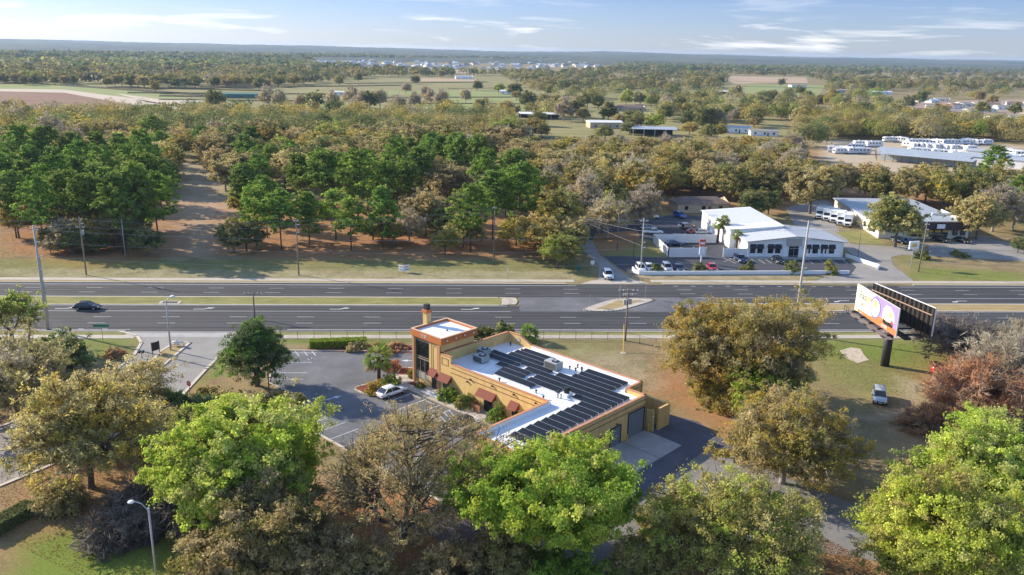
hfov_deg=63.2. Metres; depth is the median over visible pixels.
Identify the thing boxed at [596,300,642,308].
island dirt
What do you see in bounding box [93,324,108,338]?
street sign
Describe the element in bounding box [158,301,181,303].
drain inlet
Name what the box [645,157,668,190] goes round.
deciduous tree
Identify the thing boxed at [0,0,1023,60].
sky
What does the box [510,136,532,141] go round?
live oak
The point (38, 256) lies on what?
utility pole
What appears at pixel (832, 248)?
window
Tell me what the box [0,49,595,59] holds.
distant woods
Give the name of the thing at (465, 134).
bare tree
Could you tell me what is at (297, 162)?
pine tree
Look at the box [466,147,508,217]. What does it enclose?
pine tree
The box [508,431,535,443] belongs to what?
solar row
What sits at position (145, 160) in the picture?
pine tree
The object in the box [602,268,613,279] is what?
moving suv
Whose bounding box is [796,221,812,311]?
utility pole
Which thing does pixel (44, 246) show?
bare tree
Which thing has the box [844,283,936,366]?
billboard
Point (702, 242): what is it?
pylon sign
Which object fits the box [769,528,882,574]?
fallen leaves
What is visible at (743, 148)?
live oak
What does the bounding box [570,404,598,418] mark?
solar row
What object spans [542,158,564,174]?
deciduous tree
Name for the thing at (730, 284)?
kerb
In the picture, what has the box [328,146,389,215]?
pine tree
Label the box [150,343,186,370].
entrance island
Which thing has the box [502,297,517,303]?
median nose
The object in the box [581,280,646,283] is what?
side road apron
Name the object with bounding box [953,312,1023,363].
bare tree
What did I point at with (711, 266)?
parked car
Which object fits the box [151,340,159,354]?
entrance board
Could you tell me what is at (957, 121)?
oak tree
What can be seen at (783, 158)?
bare tree
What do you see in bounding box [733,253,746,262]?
parked car
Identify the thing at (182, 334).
entrance apron
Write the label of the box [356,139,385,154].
deciduous tree
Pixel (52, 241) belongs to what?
deciduous tree
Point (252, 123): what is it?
deciduous tree
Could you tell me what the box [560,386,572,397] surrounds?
exhaust fan
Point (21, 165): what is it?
pine tree
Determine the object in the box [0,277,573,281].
sidewalk
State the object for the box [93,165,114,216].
pine tree
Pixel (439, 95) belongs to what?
bare tree
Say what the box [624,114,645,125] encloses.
live oak
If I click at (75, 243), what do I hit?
evergreen tree
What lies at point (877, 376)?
weeds
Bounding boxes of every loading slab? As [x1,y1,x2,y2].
[607,442,658,471]
[623,430,681,457]
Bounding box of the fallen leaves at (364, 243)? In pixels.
[211,211,542,257]
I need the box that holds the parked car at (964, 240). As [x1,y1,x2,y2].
[953,236,971,243]
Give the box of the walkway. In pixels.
[396,375,496,425]
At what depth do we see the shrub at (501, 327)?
144.95 m
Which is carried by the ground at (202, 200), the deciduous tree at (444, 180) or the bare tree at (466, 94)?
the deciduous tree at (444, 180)
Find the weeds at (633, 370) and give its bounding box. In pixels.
[547,346,695,404]
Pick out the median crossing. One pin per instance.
(657, 304)
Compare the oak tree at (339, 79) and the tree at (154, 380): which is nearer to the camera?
the tree at (154, 380)
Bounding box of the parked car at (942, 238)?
[932,234,950,242]
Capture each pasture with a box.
[0,74,530,116]
[0,83,252,111]
[305,91,529,115]
[512,82,791,136]
[743,84,823,95]
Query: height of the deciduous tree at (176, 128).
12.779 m
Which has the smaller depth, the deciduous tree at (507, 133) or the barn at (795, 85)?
the deciduous tree at (507, 133)
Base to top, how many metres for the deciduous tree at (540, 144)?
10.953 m
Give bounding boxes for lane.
[450,446,877,574]
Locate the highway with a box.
[0,282,1023,330]
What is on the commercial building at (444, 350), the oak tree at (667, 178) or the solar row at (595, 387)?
the solar row at (595, 387)
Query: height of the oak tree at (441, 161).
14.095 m
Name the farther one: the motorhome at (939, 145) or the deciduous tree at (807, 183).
the motorhome at (939, 145)
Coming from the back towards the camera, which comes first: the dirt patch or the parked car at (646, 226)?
the parked car at (646, 226)
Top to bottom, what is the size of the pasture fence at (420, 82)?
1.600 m
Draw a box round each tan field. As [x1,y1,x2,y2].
[368,69,558,72]
[726,76,807,83]
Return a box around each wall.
[632,266,849,274]
[845,254,879,269]
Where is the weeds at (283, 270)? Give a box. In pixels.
[0,258,590,277]
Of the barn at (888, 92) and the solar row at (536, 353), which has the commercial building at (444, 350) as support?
the solar row at (536, 353)
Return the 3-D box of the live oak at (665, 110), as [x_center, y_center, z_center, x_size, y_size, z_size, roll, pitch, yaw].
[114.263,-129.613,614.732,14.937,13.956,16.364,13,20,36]
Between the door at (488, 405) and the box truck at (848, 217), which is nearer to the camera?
the door at (488, 405)
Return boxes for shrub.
[24,478,93,522]
[64,466,209,570]
[100,345,130,360]
[165,514,232,574]
[188,384,232,401]
[209,385,245,404]
[249,391,276,407]
[272,391,286,403]
[281,513,339,574]
[295,526,398,574]
[345,342,359,352]
[354,341,369,349]
[363,379,388,395]
[367,341,388,352]
[378,371,401,384]
[381,346,393,355]
[384,358,402,371]
[388,340,408,352]
[398,532,514,574]
[462,528,545,574]
[474,326,484,339]
[479,324,494,337]
[494,319,514,333]
[522,545,620,574]
[599,526,695,574]
[632,491,723,561]
[650,263,662,270]
[687,371,743,417]
[693,261,707,270]
[738,260,758,270]
[782,259,800,273]
[824,259,838,274]
[889,399,962,440]
[911,245,930,259]
[949,249,971,257]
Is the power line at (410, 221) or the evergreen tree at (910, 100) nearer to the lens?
the power line at (410, 221)
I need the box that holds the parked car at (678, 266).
[673,263,684,270]
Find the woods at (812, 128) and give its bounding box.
[0,95,1023,143]
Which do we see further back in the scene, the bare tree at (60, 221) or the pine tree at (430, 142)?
the pine tree at (430, 142)
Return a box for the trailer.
[334,91,344,94]
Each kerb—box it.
[0,281,566,283]
[0,330,142,426]
[0,331,125,331]
[0,353,223,486]
[29,296,511,305]
[145,341,191,372]
[267,350,411,403]
[275,331,913,331]
[319,433,441,501]
[354,382,372,394]
[583,298,654,311]
[662,284,802,284]
[706,303,1023,311]
[913,285,1023,285]
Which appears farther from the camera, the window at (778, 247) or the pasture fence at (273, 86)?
the pasture fence at (273, 86)
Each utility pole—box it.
[32,225,49,329]
[76,217,86,274]
[121,219,125,256]
[244,292,261,317]
[294,219,299,274]
[493,206,496,257]
[616,215,618,250]
[619,289,637,340]
[640,218,647,267]
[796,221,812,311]
[918,221,929,271]
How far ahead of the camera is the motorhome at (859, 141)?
467.81 m
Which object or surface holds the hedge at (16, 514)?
on the ground at (202, 200)
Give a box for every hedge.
[0,498,35,534]
[309,336,366,348]
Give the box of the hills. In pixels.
[0,39,1023,73]
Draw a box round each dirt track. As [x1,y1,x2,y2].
[0,89,225,115]
[117,93,205,104]
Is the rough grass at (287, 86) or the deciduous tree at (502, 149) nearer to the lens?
the deciduous tree at (502, 149)
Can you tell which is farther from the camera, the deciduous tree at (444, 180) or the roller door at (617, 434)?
the deciduous tree at (444, 180)
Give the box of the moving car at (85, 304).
[72,300,101,310]
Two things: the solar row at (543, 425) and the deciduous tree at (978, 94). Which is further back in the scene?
the deciduous tree at (978, 94)
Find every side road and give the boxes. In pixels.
[580,240,631,279]
[586,223,636,239]
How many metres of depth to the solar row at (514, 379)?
114.16 m
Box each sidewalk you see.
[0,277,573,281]
[0,335,133,338]
[278,335,925,338]
[650,280,807,282]
[807,281,899,282]
[898,281,1023,283]
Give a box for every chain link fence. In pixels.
[282,331,410,338]
[495,330,656,344]
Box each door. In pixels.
[432,377,436,388]
[484,400,492,411]
[609,424,621,447]
[627,406,644,437]
[788,246,798,256]
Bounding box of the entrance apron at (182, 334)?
[125,333,233,336]
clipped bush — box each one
[407,368,412,378]
[414,381,425,388]
[436,387,457,401]
[453,392,474,409]
[483,401,506,423]
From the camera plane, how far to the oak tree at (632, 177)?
259.92 m
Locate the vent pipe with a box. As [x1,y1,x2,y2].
[555,390,561,397]
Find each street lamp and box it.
[127,500,156,574]
[165,295,174,349]
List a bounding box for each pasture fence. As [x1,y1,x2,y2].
[61,84,201,94]
[109,86,258,90]
[135,92,327,93]
[141,85,396,88]
[345,81,485,83]
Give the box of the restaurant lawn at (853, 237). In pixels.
[836,231,884,244]
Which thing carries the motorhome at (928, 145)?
on the ground at (202, 200)
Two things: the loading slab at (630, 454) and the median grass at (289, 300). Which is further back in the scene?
the median grass at (289, 300)
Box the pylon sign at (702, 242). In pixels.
[699,239,705,261]
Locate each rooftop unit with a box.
[473,352,489,363]
[477,346,490,354]
[544,358,562,371]
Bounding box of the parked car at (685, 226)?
[681,224,697,229]
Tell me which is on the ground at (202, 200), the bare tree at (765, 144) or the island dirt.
the bare tree at (765, 144)
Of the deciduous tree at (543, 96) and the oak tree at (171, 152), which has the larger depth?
the deciduous tree at (543, 96)
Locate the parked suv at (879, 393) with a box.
[872,384,887,404]
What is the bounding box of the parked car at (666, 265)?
[661,261,672,270]
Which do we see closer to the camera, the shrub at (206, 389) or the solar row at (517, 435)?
the solar row at (517, 435)
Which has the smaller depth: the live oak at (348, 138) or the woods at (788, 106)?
the live oak at (348, 138)
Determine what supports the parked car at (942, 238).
on the restaurant lot at (888, 270)
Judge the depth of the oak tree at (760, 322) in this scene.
111.82 m
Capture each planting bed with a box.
[307,345,411,352]
[356,381,379,391]
[398,368,412,374]
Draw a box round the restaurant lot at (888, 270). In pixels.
[786,199,1023,283]
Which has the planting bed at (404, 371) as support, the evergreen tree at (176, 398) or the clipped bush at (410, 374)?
the clipped bush at (410, 374)
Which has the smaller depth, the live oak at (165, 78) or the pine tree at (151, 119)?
the pine tree at (151, 119)
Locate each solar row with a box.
[489,353,519,365]
[491,349,552,372]
[493,370,535,388]
[495,361,530,373]
[499,367,525,377]
[508,352,543,364]
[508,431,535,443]
[514,350,544,361]
[517,427,546,440]
[521,348,555,358]
[525,366,623,403]
[525,424,551,438]
[527,377,562,392]
[533,420,561,432]
[534,374,617,406]
[541,417,569,431]
[548,414,576,428]
[555,372,629,400]
[556,410,584,424]
[563,407,591,421]
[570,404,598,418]
[571,394,611,411]
[572,373,615,390]
[577,401,604,412]
[579,371,621,389]
[584,368,627,386]
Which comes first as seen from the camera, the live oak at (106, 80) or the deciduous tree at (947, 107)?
the deciduous tree at (947, 107)
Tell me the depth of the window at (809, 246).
206.12 m
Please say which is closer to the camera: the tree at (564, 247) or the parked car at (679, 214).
the tree at (564, 247)
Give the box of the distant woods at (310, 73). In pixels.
[0,61,1023,89]
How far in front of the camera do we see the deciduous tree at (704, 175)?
286.79 m
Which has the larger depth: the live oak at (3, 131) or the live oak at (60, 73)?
the live oak at (60, 73)
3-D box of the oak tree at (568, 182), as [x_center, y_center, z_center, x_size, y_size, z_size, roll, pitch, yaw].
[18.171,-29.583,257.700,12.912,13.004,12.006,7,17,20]
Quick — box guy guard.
[620,324,625,353]
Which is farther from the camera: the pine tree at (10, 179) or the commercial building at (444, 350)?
the pine tree at (10, 179)
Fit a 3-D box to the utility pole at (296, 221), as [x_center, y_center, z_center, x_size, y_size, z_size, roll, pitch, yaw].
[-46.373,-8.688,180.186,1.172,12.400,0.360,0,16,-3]
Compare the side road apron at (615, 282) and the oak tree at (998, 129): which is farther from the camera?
the oak tree at (998, 129)
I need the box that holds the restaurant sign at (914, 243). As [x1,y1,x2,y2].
[908,241,919,266]
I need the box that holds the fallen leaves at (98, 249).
[0,217,191,257]
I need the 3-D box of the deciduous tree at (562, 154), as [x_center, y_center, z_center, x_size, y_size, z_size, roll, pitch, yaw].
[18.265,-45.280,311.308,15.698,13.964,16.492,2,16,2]
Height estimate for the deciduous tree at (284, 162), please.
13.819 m
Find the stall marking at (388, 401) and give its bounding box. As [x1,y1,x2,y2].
[295,351,483,457]
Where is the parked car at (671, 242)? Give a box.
[664,239,683,245]
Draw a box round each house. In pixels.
[455,75,472,78]
[500,90,511,93]
[614,105,645,110]
[667,196,730,212]
[921,98,939,102]
[935,97,949,101]
[948,103,965,107]
[949,109,967,114]
[956,102,974,106]
[987,102,1001,105]
[992,105,1010,109]
[1005,101,1023,105]
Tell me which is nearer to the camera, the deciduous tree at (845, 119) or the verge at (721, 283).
the verge at (721, 283)
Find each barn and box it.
[222,92,259,97]
[519,112,558,117]
[586,120,623,127]
[630,126,677,136]
[788,84,806,87]
[864,90,892,94]
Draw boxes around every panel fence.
[652,233,716,256]
[723,248,747,256]
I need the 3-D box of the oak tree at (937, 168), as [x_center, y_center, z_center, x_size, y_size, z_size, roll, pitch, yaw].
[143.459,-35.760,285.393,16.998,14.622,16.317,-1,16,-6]
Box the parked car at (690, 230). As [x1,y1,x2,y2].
[685,228,701,233]
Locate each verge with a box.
[0,280,565,282]
[0,332,122,334]
[276,332,912,334]
[661,282,799,283]
[910,283,1023,284]
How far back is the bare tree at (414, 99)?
684.59 m
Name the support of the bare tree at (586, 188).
on the ground at (202, 200)
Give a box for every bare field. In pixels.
[0,92,133,121]
[324,94,439,106]
[420,78,479,81]
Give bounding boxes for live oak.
[0,74,9,82]
[0,124,10,140]
[0,133,18,152]
[8,72,19,83]
[18,74,29,84]
[37,73,48,83]
[45,205,85,225]
[49,75,58,82]
[54,71,69,83]
[84,137,121,152]
[100,77,114,86]
[123,73,134,86]
[127,209,155,227]
[148,74,159,82]
[158,73,176,86]
[161,157,186,183]
[196,126,238,154]
[211,215,247,252]
[222,120,248,139]
[233,136,268,154]
[240,150,264,171]
[270,138,284,146]
[271,75,285,84]
[272,195,297,219]
[279,143,313,155]
[297,135,333,151]
[315,134,349,149]
[316,148,339,159]
[335,136,354,147]
[360,216,384,239]
[373,125,394,133]
[375,149,396,169]
[389,176,414,204]
[414,127,432,143]
[422,208,455,236]
[445,213,487,246]
[472,97,489,108]
[507,147,543,164]
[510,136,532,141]
[525,134,543,143]
[528,110,548,121]
[532,122,551,137]
[561,155,594,181]
[569,95,586,117]
[577,170,624,197]
[580,91,593,106]
[594,124,613,140]
[615,156,638,165]
[623,109,634,118]
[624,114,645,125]
[631,110,646,119]
[632,91,646,103]
[656,102,675,120]
[668,159,691,194]
[672,92,689,106]
[680,140,705,156]
[693,90,709,97]
[697,123,718,138]
[712,162,757,201]
[731,84,743,92]
[737,144,754,154]
[738,150,768,161]
[743,109,766,126]
[747,173,784,194]
[754,138,775,146]
[764,90,775,99]
[776,141,794,153]
[778,155,807,196]
[794,144,810,157]
[795,85,805,93]
[856,166,895,197]
[859,191,931,246]
[860,117,882,137]
[879,121,899,135]
[952,161,976,202]
[959,170,1001,199]
[973,100,992,114]
[995,175,1023,197]
[1005,101,1022,113]
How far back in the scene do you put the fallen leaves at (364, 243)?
208.08 m
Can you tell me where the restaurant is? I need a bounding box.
[833,198,974,238]
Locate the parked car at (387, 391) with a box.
[375,384,407,398]
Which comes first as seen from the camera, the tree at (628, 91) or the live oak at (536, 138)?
the live oak at (536, 138)
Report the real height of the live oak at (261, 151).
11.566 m
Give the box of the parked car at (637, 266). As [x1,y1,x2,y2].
[635,262,646,270]
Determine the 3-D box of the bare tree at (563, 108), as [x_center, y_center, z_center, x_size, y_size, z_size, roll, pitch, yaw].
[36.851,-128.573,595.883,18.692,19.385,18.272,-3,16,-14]
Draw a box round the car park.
[270,351,485,500]
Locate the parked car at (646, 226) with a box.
[640,224,656,229]
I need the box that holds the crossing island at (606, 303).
[586,299,651,309]
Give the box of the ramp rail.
[423,390,443,400]
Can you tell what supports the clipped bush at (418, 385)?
on the planting bed
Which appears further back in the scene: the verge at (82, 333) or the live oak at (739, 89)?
the live oak at (739, 89)
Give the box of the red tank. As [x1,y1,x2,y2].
[930,362,942,375]
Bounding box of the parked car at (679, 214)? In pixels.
[673,211,686,217]
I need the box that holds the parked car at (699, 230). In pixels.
[695,228,710,233]
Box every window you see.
[750,244,756,253]
[757,244,763,253]
[767,244,774,253]
[774,244,781,253]
[806,244,811,253]
[812,244,819,253]
[820,245,827,253]
[828,245,835,253]
[941,230,947,236]
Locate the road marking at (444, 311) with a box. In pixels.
[0,284,1023,329]
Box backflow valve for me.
[171,339,184,345]
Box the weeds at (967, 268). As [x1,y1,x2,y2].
[897,257,1023,278]
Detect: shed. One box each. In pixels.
[721,125,750,132]
[748,129,779,135]
[950,151,1023,168]
[965,148,1004,154]
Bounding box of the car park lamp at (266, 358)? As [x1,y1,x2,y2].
[265,356,269,392]
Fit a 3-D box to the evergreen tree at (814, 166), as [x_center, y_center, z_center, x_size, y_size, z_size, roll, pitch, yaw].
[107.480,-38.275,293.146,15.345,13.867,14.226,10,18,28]
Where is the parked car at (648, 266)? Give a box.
[644,262,652,270]
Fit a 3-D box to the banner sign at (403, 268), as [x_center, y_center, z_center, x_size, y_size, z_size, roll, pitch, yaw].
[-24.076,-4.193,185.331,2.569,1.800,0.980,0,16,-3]
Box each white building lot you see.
[604,215,855,274]
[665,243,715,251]
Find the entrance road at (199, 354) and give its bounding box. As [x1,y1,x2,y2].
[0,331,236,483]
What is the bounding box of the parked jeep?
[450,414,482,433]
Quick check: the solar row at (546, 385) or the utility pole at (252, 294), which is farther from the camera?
the utility pole at (252, 294)
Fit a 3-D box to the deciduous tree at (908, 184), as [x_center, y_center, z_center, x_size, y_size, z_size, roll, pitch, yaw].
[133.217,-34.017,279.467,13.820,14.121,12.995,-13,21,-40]
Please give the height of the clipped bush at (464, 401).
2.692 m
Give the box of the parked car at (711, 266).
[706,262,717,270]
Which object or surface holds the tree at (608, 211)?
on the ground at (202, 200)
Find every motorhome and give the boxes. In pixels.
[828,145,842,151]
[832,147,847,153]
[846,147,861,153]
[849,143,864,146]
[853,140,866,143]
[854,147,871,153]
[865,140,882,146]
[882,136,894,141]
[894,136,908,141]
[901,141,919,146]
[906,138,921,141]
[920,138,930,142]
[925,143,937,147]
[929,139,939,142]
[932,143,943,148]
[933,138,945,143]
[943,144,950,149]
[945,139,955,143]
[949,144,959,149]
[955,139,962,143]
[961,138,979,144]
[961,139,970,144]
[963,145,977,149]
[981,139,992,144]
[1006,149,1020,153]
[1015,150,1023,153]
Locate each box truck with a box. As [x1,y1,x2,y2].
[815,204,825,218]
[822,206,832,220]
[829,207,839,222]
[836,210,846,224]
[843,211,853,227]
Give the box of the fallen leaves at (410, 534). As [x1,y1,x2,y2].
[319,498,489,574]
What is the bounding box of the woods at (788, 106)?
[0,79,1022,119]
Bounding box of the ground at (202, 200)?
[0,60,1023,574]
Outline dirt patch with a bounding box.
[840,347,868,362]
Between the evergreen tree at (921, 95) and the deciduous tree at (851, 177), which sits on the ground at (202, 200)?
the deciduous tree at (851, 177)
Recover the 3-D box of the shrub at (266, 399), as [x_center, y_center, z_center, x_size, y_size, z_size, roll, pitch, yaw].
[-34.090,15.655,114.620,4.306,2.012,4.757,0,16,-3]
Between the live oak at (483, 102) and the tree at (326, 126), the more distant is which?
the live oak at (483, 102)
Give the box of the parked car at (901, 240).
[890,235,908,243]
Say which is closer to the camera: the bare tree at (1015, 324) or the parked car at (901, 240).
the bare tree at (1015, 324)
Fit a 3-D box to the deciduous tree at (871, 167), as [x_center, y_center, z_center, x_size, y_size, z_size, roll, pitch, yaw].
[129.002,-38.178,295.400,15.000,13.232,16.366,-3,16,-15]
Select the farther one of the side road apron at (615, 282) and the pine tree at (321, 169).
the pine tree at (321, 169)
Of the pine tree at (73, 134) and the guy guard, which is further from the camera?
the pine tree at (73, 134)
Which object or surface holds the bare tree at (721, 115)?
on the pasture at (569, 126)
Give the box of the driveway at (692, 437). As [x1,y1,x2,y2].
[414,415,754,545]
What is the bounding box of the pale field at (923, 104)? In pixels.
[908,99,1023,134]
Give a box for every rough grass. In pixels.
[58,85,204,95]
[107,87,261,90]
[128,92,327,94]
[158,99,293,100]
[160,95,206,96]
[163,85,402,88]
[352,82,457,83]
[388,96,537,97]
[413,103,523,103]
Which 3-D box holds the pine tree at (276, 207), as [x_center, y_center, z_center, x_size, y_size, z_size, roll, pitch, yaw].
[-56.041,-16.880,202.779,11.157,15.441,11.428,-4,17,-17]
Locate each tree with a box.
[0,98,18,106]
[0,124,44,160]
[0,147,27,196]
[0,152,17,211]
[0,169,29,237]
[0,200,40,237]
[0,283,49,343]
[0,314,84,418]
[0,366,179,496]
[2,119,38,132]
[6,102,27,116]
[9,174,60,231]
[10,73,20,81]
[12,159,36,207]
[16,143,42,174]
[24,153,74,209]
[26,74,39,84]
[28,125,65,154]
[30,220,60,250]
[31,111,66,132]
[34,326,104,373]
[37,145,67,177]
[38,235,59,254]
[42,220,92,251]
[43,169,79,218]
[44,215,86,251]
[52,224,91,253]
[53,122,87,139]
[57,74,70,84]
[57,131,86,155]
[57,212,85,221]
[59,172,104,223]
[60,138,97,173]
[61,111,98,127]
[63,120,94,137]
[66,74,78,83]
[66,155,89,196]
[68,114,108,133]
[77,209,119,242]
[79,229,110,253]
[80,144,120,173]
[82,160,105,208]
[83,130,113,157]
[87,169,144,254]
[87,210,135,246]
[89,352,188,437]
[90,119,129,133]
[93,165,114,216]
[102,132,116,142]
[103,128,129,137]
[106,144,136,167]
[108,74,120,85]
[108,133,132,143]
[108,136,126,153]
[113,73,125,83]
[116,224,139,247]
[118,160,155,226]
[119,222,140,238]
[120,152,164,227]
[123,126,147,142]
[125,128,163,156]
[126,225,166,255]
[129,169,184,230]
[130,75,141,86]
[130,144,167,205]
[132,375,340,532]
[133,76,150,88]
[135,115,169,132]
[140,389,217,451]
[142,148,179,167]
[148,130,173,147]
[149,80,160,91]
[152,140,172,151]
[153,157,181,220]
[158,136,190,167]
[158,464,358,574]
[162,129,186,142]
[165,127,198,160]
[166,123,194,136]
[168,77,183,86]
[178,75,188,87]
[185,73,201,85]
[186,125,209,137]
[189,125,217,146]
[190,133,233,161]
[193,145,228,172]
[202,88,226,105]
[202,116,227,130]
[204,157,241,191]
[206,76,221,86]
[209,314,299,386]
[220,79,230,85]
[220,150,260,187]
[222,218,269,250]
[224,187,243,216]
[225,162,260,213]
[227,73,243,85]
[230,134,255,153]
[236,126,264,139]
[236,184,273,245]
[239,174,283,236]
[243,76,251,83]
[244,118,281,126]
[246,153,273,183]
[248,144,269,156]
[252,76,265,87]
[255,120,287,142]
[256,85,274,103]
[258,187,304,249]
[262,78,271,88]
[262,143,279,180]
[264,148,296,188]
[266,133,289,143]
[269,86,287,104]
[275,152,313,180]
[279,140,299,152]
[280,126,307,142]
[280,152,316,194]
[285,126,310,132]
[286,73,300,82]
[290,190,324,244]
[292,135,307,146]
[293,92,305,104]
[296,130,330,143]
[298,149,344,220]
[303,89,325,105]
[305,146,335,197]
[310,117,349,140]
[310,192,323,208]
[316,398,528,558]
[317,188,349,239]
[322,127,343,142]
[323,88,340,103]
[323,98,344,113]
[328,144,348,152]
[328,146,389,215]
[331,195,371,250]
[333,75,344,82]
[333,152,353,192]
[338,85,358,101]
[344,131,376,149]
[345,127,382,141]
[345,148,385,210]
[346,122,375,141]
[351,89,369,109]
[353,72,363,81]
[355,135,385,146]
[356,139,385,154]
[361,184,406,247]
[362,90,379,106]
[362,340,393,378]
[366,159,400,216]
[369,215,411,245]
[372,88,389,108]
[374,130,410,139]
[376,126,417,142]
[377,134,410,157]
[377,137,410,199]
[383,91,407,108]
[388,186,453,235]
[392,134,410,148]
[392,203,432,242]
[393,160,422,195]
[399,80,411,93]
[402,122,435,141]
[405,137,418,151]
[407,90,421,107]
[407,146,436,186]
[409,184,423,195]
[410,74,420,82]
[414,155,449,186]
[417,137,436,160]
[417,152,436,184]
[419,132,438,145]
[420,85,431,101]
[423,86,435,105]
[423,159,476,206]
[426,226,462,253]
[430,133,449,165]
[431,85,449,103]
[432,124,462,132]
[433,429,651,563]
[436,70,445,77]
[437,122,471,137]
[440,183,493,250]
[443,132,468,167]
[447,129,472,138]
[458,87,471,101]
[463,122,489,135]
[465,133,492,184]
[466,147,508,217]
[469,123,500,138]
[472,80,483,90]
[478,131,504,149]
[478,169,517,239]
[490,115,522,131]
[491,167,523,217]
[492,214,531,245]
[493,83,505,92]
[496,124,511,140]
[496,144,527,158]
[496,160,549,216]
[497,126,527,145]
[498,100,516,109]
[499,140,527,154]
[500,148,527,168]
[506,80,523,92]
[510,90,521,99]
[511,212,566,256]
[512,162,543,215]
[513,137,533,149]
[514,105,520,111]
[517,124,533,136]
[519,90,538,105]
[520,322,539,343]
[523,117,548,131]
[523,172,566,201]
[527,157,559,172]
[528,140,556,150]
[529,184,591,230]
[537,92,551,101]
[537,148,558,158]
[537,229,584,265]
[538,146,554,155]
[538,160,565,179]
[540,147,579,165]
[540,172,567,184]
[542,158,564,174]
[544,84,555,94]
[548,135,586,145]
[549,139,571,152]
[550,93,561,99]
[550,95,574,120]
[553,215,591,251]
[557,172,575,189]
[557,191,586,215]
[559,152,592,169]
[564,166,605,222]
[566,137,590,149]
[570,84,582,92]
[571,164,615,183]
[572,139,594,158]
[573,145,597,156]
[576,107,592,120]
[583,191,632,237]
[585,135,605,144]
[587,139,606,149]
[588,92,606,109]
[589,155,612,168]
[592,142,608,151]
[592,149,622,169]
[595,140,621,154]
[597,100,620,119]
[598,159,614,173]
[602,150,635,162]
[602,188,627,208]
[607,131,629,143]
[607,136,629,144]
[611,113,626,120]
[611,152,652,184]
[613,458,832,574]
[614,159,658,200]
[617,92,633,101]
[617,141,632,148]
[620,120,637,134]
[620,178,665,226]
[623,88,633,95]
[626,144,652,157]
[632,136,655,147]
[636,150,653,163]
[643,112,665,125]
[643,136,661,144]
[644,94,659,106]
[644,142,690,172]
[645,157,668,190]
[646,146,681,159]
[647,157,686,200]
[650,142,669,153]
[654,283,847,386]
[656,294,764,391]
[659,132,680,145]
[659,140,681,150]
[669,147,683,154]
[673,137,685,145]
[677,108,696,123]
[678,133,716,154]
[679,121,698,134]
[681,103,691,111]
[681,137,699,142]
[685,146,719,187]
[687,159,715,193]
[688,159,724,195]
[692,104,724,127]
[692,149,734,164]
[703,378,883,495]
[707,150,739,170]
[710,98,724,105]
[710,107,730,124]
[712,138,742,154]
[712,217,723,242]
[713,144,746,164]
[714,121,728,137]
[714,139,738,146]
[715,136,743,144]
[719,214,730,242]
[722,102,737,120]
[723,360,823,419]
[728,107,741,122]
[732,229,743,247]
[735,187,770,212]
[736,135,758,145]
[736,158,766,191]
[740,100,769,117]
[742,149,776,168]
[748,116,761,127]
[749,186,783,213]
[753,137,780,145]
[753,161,790,198]
[756,137,776,153]
[756,140,780,158]
[767,102,777,112]
[767,144,799,160]
[771,143,809,187]
[777,78,786,84]
[777,131,809,151]
[782,164,845,213]
[783,138,797,147]
[788,157,831,168]
[800,160,837,182]
[813,95,825,105]
[816,113,840,120]
[825,120,839,132]
[827,159,864,197]
[829,88,838,93]
[836,95,847,101]
[837,118,862,137]
[839,450,1023,574]
[845,98,866,109]
[854,161,891,197]
[874,102,884,112]
[880,399,1023,510]
[888,102,902,111]
[890,165,926,198]
[893,161,934,197]
[898,311,1004,360]
[902,95,916,106]
[908,115,931,136]
[908,121,931,138]
[912,90,932,103]
[915,350,1023,422]
[919,162,953,202]
[922,169,968,208]
[929,116,950,137]
[934,103,952,113]
[936,190,1015,238]
[945,110,963,120]
[950,117,967,137]
[950,163,1001,198]
[952,326,1023,406]
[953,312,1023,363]
[957,119,991,138]
[972,90,987,101]
[973,145,1015,172]
[975,178,1023,231]
[976,158,1018,184]
[977,115,998,137]
[986,95,1000,102]
[991,122,1012,140]
[996,168,1023,179]
[998,185,1023,229]
[1000,173,1022,188]
[1002,174,1023,224]
[1009,235,1023,252]
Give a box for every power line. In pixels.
[42,239,805,252]
[45,226,801,240]
[54,255,799,267]
[83,219,291,223]
[348,212,490,224]
[497,212,633,224]
[647,224,923,230]
[653,220,921,225]
[810,255,1023,266]
[815,226,1017,237]
[820,240,1008,250]
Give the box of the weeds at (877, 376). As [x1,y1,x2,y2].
[824,342,936,412]
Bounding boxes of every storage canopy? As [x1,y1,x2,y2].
[875,146,950,154]
[875,149,972,158]
[876,151,976,167]
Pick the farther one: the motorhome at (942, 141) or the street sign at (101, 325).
the motorhome at (942, 141)
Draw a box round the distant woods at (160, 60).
[0,53,1023,72]
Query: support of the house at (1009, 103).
on the pale field at (923, 104)
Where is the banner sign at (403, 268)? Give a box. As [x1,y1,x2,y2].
[398,264,409,271]
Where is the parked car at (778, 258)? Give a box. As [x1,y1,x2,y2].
[771,255,784,263]
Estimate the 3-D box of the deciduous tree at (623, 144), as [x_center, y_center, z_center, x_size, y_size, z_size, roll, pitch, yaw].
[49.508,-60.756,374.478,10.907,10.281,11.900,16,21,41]
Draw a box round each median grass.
[0,296,504,304]
[717,304,1023,310]
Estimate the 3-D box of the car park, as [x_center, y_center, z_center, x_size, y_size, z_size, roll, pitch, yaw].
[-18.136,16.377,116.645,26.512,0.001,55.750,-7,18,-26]
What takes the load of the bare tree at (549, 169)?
on the ground at (202, 200)
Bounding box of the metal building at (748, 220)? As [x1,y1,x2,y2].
[701,207,846,259]
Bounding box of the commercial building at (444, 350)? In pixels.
[411,303,669,489]
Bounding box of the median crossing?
[519,297,708,311]
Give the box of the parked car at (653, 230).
[642,227,663,234]
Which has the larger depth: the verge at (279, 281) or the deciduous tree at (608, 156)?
the deciduous tree at (608, 156)

